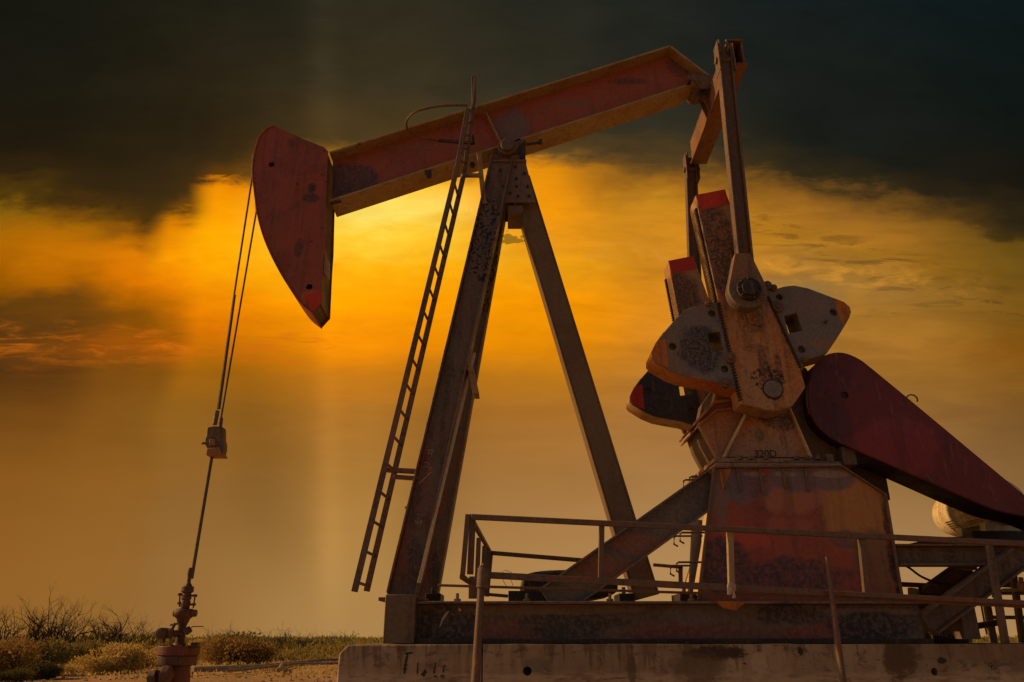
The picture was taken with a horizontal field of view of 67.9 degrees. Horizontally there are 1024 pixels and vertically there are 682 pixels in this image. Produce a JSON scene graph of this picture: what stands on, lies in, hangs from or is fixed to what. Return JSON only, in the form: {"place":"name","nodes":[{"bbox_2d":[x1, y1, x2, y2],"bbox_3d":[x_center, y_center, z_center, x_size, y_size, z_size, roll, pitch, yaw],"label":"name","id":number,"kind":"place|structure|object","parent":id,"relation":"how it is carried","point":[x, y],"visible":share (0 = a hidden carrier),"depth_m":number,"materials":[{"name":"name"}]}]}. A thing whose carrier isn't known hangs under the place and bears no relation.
{"place":"outdoors","nodes":[
{"label":"outdoors","id":0,"kind":"place"},
{"bbox_2d":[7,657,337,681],"bbox_3d":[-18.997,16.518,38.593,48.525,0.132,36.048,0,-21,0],"label":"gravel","id":1,"kind":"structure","parent":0,"point":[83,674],"depth_m":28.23,"materials":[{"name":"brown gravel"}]},
{"bbox_2d":[5,638,366,681],"bbox_3d":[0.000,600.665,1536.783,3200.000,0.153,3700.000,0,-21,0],"label":"ground","id":2,"kind":"structure","parent":0,"point":[220,678],"depth_m":28.72,"materials":[{"name":"brown soil"}]},
{"bbox_2d":[0,604,31,641],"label":"bare shrub","id":3,"kind":"object","parent":2,"relation":"on","point":[14,631],"visible":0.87,"depth_m":58.13,"materials":[{"name":"brown plant"}]},
{"bbox_2d":[0,667,37,681],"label":"desert bush","id":4,"kind":"object","parent":2,"relation":"on","point":[16,675],"visible":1,"depth_m":25.03,"materials":[{"name":"green plant"}]},
{"bbox_2d":[0,634,44,672],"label":"desert bush","id":5,"kind":"object","parent":2,"relation":"on","point":[11,654],"visible":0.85,"depth_m":27.94,"materials":[{"name":"orange plant"}]},
{"bbox_2d":[13,632,67,641],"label":"desert bush","id":6,"kind":"object","parent":2,"relation":"on","point":[38,635],"depth_m":59.14,"materials":[{"name":"green plant"}]},
{"bbox_2d":[13,595,72,641],"bbox_3d":[-35.979,21.726,58.054,4.466,4.538,4.134,-6,-22,15],"label":"bare shrub","id":7,"kind":"object","parent":2,"relation":"on","point":[34,634],"visible":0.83,"depth_m":57.55,"materials":[{"name":"brown plant"}]},
{"bbox_2d":[19,658,66,680],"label":"desert bush","id":8,"kind":"object","parent":2,"relation":"on","point":[42,671],"visible":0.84,"depth_m":27.02,"materials":[{"name":"green plant"}]},
{"bbox_2d":[21,635,79,664],"bbox_3d":[-24.082,15.997,39.122,4.317,1.614,3.396,-15,-26,33],"label":"desert bush","id":9,"kind":"object","parent":2,"relation":"on","point":[61,649],"visible":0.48,"depth_m":38.76,"materials":[{"name":"green plant"}]},
{"bbox_2d":[17,581,109,643],"bbox_3d":[-34.707,21.249,58.551,6.982,5.803,3.932,4,-22,-11],"label":"bare shrub","id":10,"kind":"object","parent":2,"relation":"on","point":[56,633],"visible":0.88,"depth_m":58.43,"materials":[{"name":"brown plant"}]},
{"bbox_2d":[58,663,78,675],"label":"desert bush","id":11,"kind":"object","parent":2,"relation":"on","point":[70,668],"visible":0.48,"depth_m":29.73,"materials":[{"name":"yellow plant"}]},
{"bbox_2d":[59,605,102,645],"bbox_3d":[-33.395,21.921,57.797,3.482,3.983,2.962,0,-21,-1],"label":"bare shrub","id":12,"kind":"object","parent":2,"relation":"on","point":[72,635],"visible":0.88,"depth_m":57.56,"materials":[{"name":"brown plant"}]},
{"bbox_2d":[50,638,113,662],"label":"desert bush","id":13,"kind":"object","parent":2,"relation":"on","point":[80,646],"visible":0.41,"depth_m":44.30,"materials":[{"name":"green plant"}]},
{"bbox_2d":[68,653,122,673],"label":"desert bush","id":14,"kind":"object","parent":2,"relation":"on","point":[97,664],"visible":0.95,"depth_m":31.05,"materials":[{"name":"yellow plant"}]},
{"bbox_2d":[79,609,126,643],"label":"bare shrub","id":15,"kind":"object","parent":2,"relation":"on","point":[93,626],"visible":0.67,"depth_m":57.61,"materials":[{"name":"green plant"}]},
{"bbox_2d":[83,630,135,643],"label":"desert bush","id":16,"kind":"object","parent":2,"relation":"on","point":[126,636],"visible":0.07,"depth_m":62.13,"materials":[{"name":"green plant"}]},
{"bbox_2d":[89,642,147,672],"bbox_3d":[-16.794,13.666,32.776,2.562,1.351,2.315,-3,-22,8],"label":"desert bush","id":17,"kind":"object","parent":2,"relation":"on","point":[132,658],"visible":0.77,"depth_m":32.33,"materials":[{"name":"yellow plant"}]},
{"bbox_2d":[93,605,151,643],"bbox_3d":[-29.891,21.940,57.823,3.601,3.952,3.890,-14,-25,31],"label":"bare shrub","id":18,"kind":"object","parent":2,"relation":"on","point":[119,630],"visible":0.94,"depth_m":57.71,"materials":[{"name":"brown plant"}]},
{"bbox_2d":[111,611,163,645],"bbox_3d":[-28.340,22.175,57.772,2.335,3.446,4.146,-16,-26,35],"label":"bare shrub","id":19,"kind":"object","parent":2,"relation":"on","point":[137,635],"visible":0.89,"depth_m":57.56,"materials":[{"name":"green plant"}]},
{"bbox_2d":[137,645,162,668],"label":"desert bush","id":20,"kind":"object","parent":2,"relation":"on","point":[152,655],"visible":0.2,"depth_m":36.36,"materials":[{"name":"yellow plant"}]},
{"bbox_2d":[140,643,163,660],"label":"desert bush","id":21,"kind":"object","parent":2,"relation":"on","point":[153,646],"visible":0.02,"depth_m":47.73,"materials":[{"name":"green plant"}]},
{"bbox_2d":[131,631,189,645],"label":"desert bush","id":22,"kind":"object","parent":2,"relation":"on","point":[159,640],"visible":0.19,"depth_m":59.02,"materials":[{"name":"green plant"}]},
{"bbox_2d":[147,568,202,681],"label":"wellhead","id":23,"kind":"object","parent":2,"relation":"on","point":[178,659],"visible":1,"depth_m":6.38,"materials":[{"name":"metal"}]},
{"bbox_2d":[22,660,337,677],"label":"grass","id":24,"kind":"structure","parent":2,"relation":"on","point":[262,672],"depth_m":30.43,"materials":[{"name":"plant"}]},
{"bbox_2d":[186,639,221,647],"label":"desert bush","id":25,"kind":"object","parent":2,"relation":"on","point":[198,641],"visible":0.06,"depth_m":53.81,"materials":[{"name":"green plant"}]},
{"bbox_2d":[202,622,235,639],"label":"bare shrub","id":26,"kind":"object","parent":2,"relation":"on","point":[216,632],"visible":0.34,"depth_m":57.71,"materials":[{"name":"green plant"}]},
{"bbox_2d":[197,633,248,664],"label":"desert bush","id":27,"kind":"object","parent":2,"relation":"on","point":[214,648],"visible":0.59,"depth_m":42.72,"materials":[{"name":"orange plant"}]},
{"bbox_2d":[207,631,267,642],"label":"desert bush","id":28,"kind":"object","parent":2,"relation":"on","point":[239,634],"visible":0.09,"depth_m":59.91,"materials":[{"name":"green plant"}]},
{"bbox_2d":[224,629,251,640],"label":"bare shrub","id":29,"kind":"object","parent":2,"relation":"on","point":[238,636],"visible":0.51,"depth_m":57.67,"materials":[{"name":"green plant"}]},
{"bbox_2d":[217,636,278,664],"bbox_3d":[-14.919,17.515,43.063,3.391,1.636,3.266,7,-23,-18],"label":"desert bush","id":30,"kind":"object","parent":2,"relation":"on","point":[256,650],"visible":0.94,"depth_m":42.55,"materials":[{"name":"orange plant"}]},
{"bbox_2d":[194,658,326,667],"bbox_3d":[-11.728,16.832,39.813,1.466,0.105,16.039,-3,-22,8],"label":"steel pipe","id":31,"kind":"object","parent":2,"relation":"on","point":[231,665],"visible":0.26,"depth_m":33.81,"materials":[{"name":"grey metal"}]},
{"bbox_2d":[251,627,276,643],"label":"bare shrub","id":32,"kind":"object","parent":2,"relation":"on","point":[264,637],"visible":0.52,"depth_m":57.59,"materials":[{"name":"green plant"}]},
{"bbox_2d":[192,658,337,672],"bbox_3d":[-11.355,16.047,37.799,1.128,0.165,16.198,-3,-21,7],"label":"steel pipe","id":33,"kind":"object","parent":2,"relation":"on","point":[219,669],"visible":0.57,"depth_m":33.46,"materials":[{"name":"grey metal"}]},
{"bbox_2d":[258,636,294,650],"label":"desert bush","id":34,"kind":"object","parent":2,"relation":"on","point":[288,640],"visible":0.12,"depth_m":62.55,"materials":[{"name":"green plant"}]},
{"bbox_2d":[276,663,283,672],"bbox_3d":[-10.194,14.363,33.481,0.180,0.180,6.822,5,-22,-14],"label":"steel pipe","id":35,"kind":"object","parent":2,"relation":"on","point":[280,667],"visible":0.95,"depth_m":31.10,"materials":[{"name":"grey metal"}]},
{"bbox_2d":[267,620,293,648],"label":"bare shrub","id":36,"kind":"object","parent":2,"relation":"on","point":[276,641],"visible":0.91,"depth_m":57.45,"materials":[{"name":"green plant"}]},
{"bbox_2d":[224,662,337,672],"bbox_3d":[-10.868,14.774,34.535,1.952,0.128,9.937,-6,-22,14],"label":"steel pipe","id":37,"kind":"object","parent":2,"relation":"on","point":[276,665],"visible":0.8,"depth_m":34.94,"materials":[{"name":"grey metal"}]},
{"bbox_2d":[283,639,318,646],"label":"desert bush","id":38,"kind":"object","parent":2,"relation":"on","point":[307,641],"visible":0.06,"depth_m":72.75,"materials":[{"name":"green plant"}]},
{"bbox_2d":[294,628,317,652],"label":"bare shrub","id":39,"kind":"object","parent":2,"relation":"on","point":[303,643],"visible":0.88,"depth_m":57.61,"materials":[{"name":"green plant"}]},
{"bbox_2d":[309,636,344,642],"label":"desert bush","id":40,"kind":"object","parent":2,"relation":"on","point":[324,638],"visible":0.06,"depth_m":82.34,"materials":[{"name":"green plant"}]},
{"bbox_2d":[315,631,342,647],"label":"bare shrub","id":41,"kind":"object","parent":2,"relation":"on","point":[333,640],"visible":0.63,"depth_m":57.77,"materials":[{"name":"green plant"}]},
{"bbox_2d":[338,630,356,646],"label":"bare shrub","id":42,"kind":"object","parent":2,"relation":"on","point":[345,637],"visible":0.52,"depth_m":57.63,"materials":[{"name":"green plant"}]},
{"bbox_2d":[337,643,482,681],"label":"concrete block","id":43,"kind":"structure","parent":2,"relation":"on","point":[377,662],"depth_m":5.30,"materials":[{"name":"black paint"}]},
{"bbox_2d":[0,631,1017,661],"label":"scrub","id":44,"kind":"object","parent":2,"relation":"on","point":[325,647],"visible":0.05,"depth_m":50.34,"materials":[{"name":"green plant"}]},
{"bbox_2d":[438,514,1023,681],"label":"guard rail","id":45,"kind":"object","parent":2,"relation":"on","point":[479,586],"visible":0.97,"depth_m":5.09,"materials":[{"name":"metal"}]},
{"bbox_2d":[727,582,735,597],"bbox_3d":[1.435,1.628,4.968,0.055,0.099,0.040,0,-21,0],"label":"rag","id":46,"kind":"object","parent":45,"relation":"attached to","point":[731,587],"visible":1,"depth_m":4.95,"materials":[{"name":"white fabric"}]},
{"bbox_2d":[483,642,1023,681],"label":"concrete block","id":47,"kind":"structure","parent":2,"relation":"on","point":[984,662],"depth_m":5.30,"materials":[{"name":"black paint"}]},
{"bbox_2d":[190,39,1023,643],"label":"pumpjack","id":48,"kind":"object","parent":47,"relation":"on","point":[770,425],"visible":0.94,"depth_m":6.71,"materials":[{"name":"red metal"}]},
{"bbox_2d":[520,570,617,600],"bbox_3d":[0.518,2.323,7.198,0.882,0.251,0.700,0,-21,0],"label":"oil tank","id":49,"kind":"object","parent":48,"relation":"on","point":[598,595],"visible":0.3,"depth_m":6.87,"materials":[{"name":"black metal"}]},
{"bbox_2d":[902,545,1023,643],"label":"guard rail","id":50,"kind":"object","parent":47,"relation":"on","point":[1014,587],"visible":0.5,"depth_m":6.77,"materials":[{"name":"brown metal"}]},
{"bbox_2d":[0,0,1023,637],"label":"sky","id":51,"kind":"structure","parent":0,"point":[882,140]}
]}

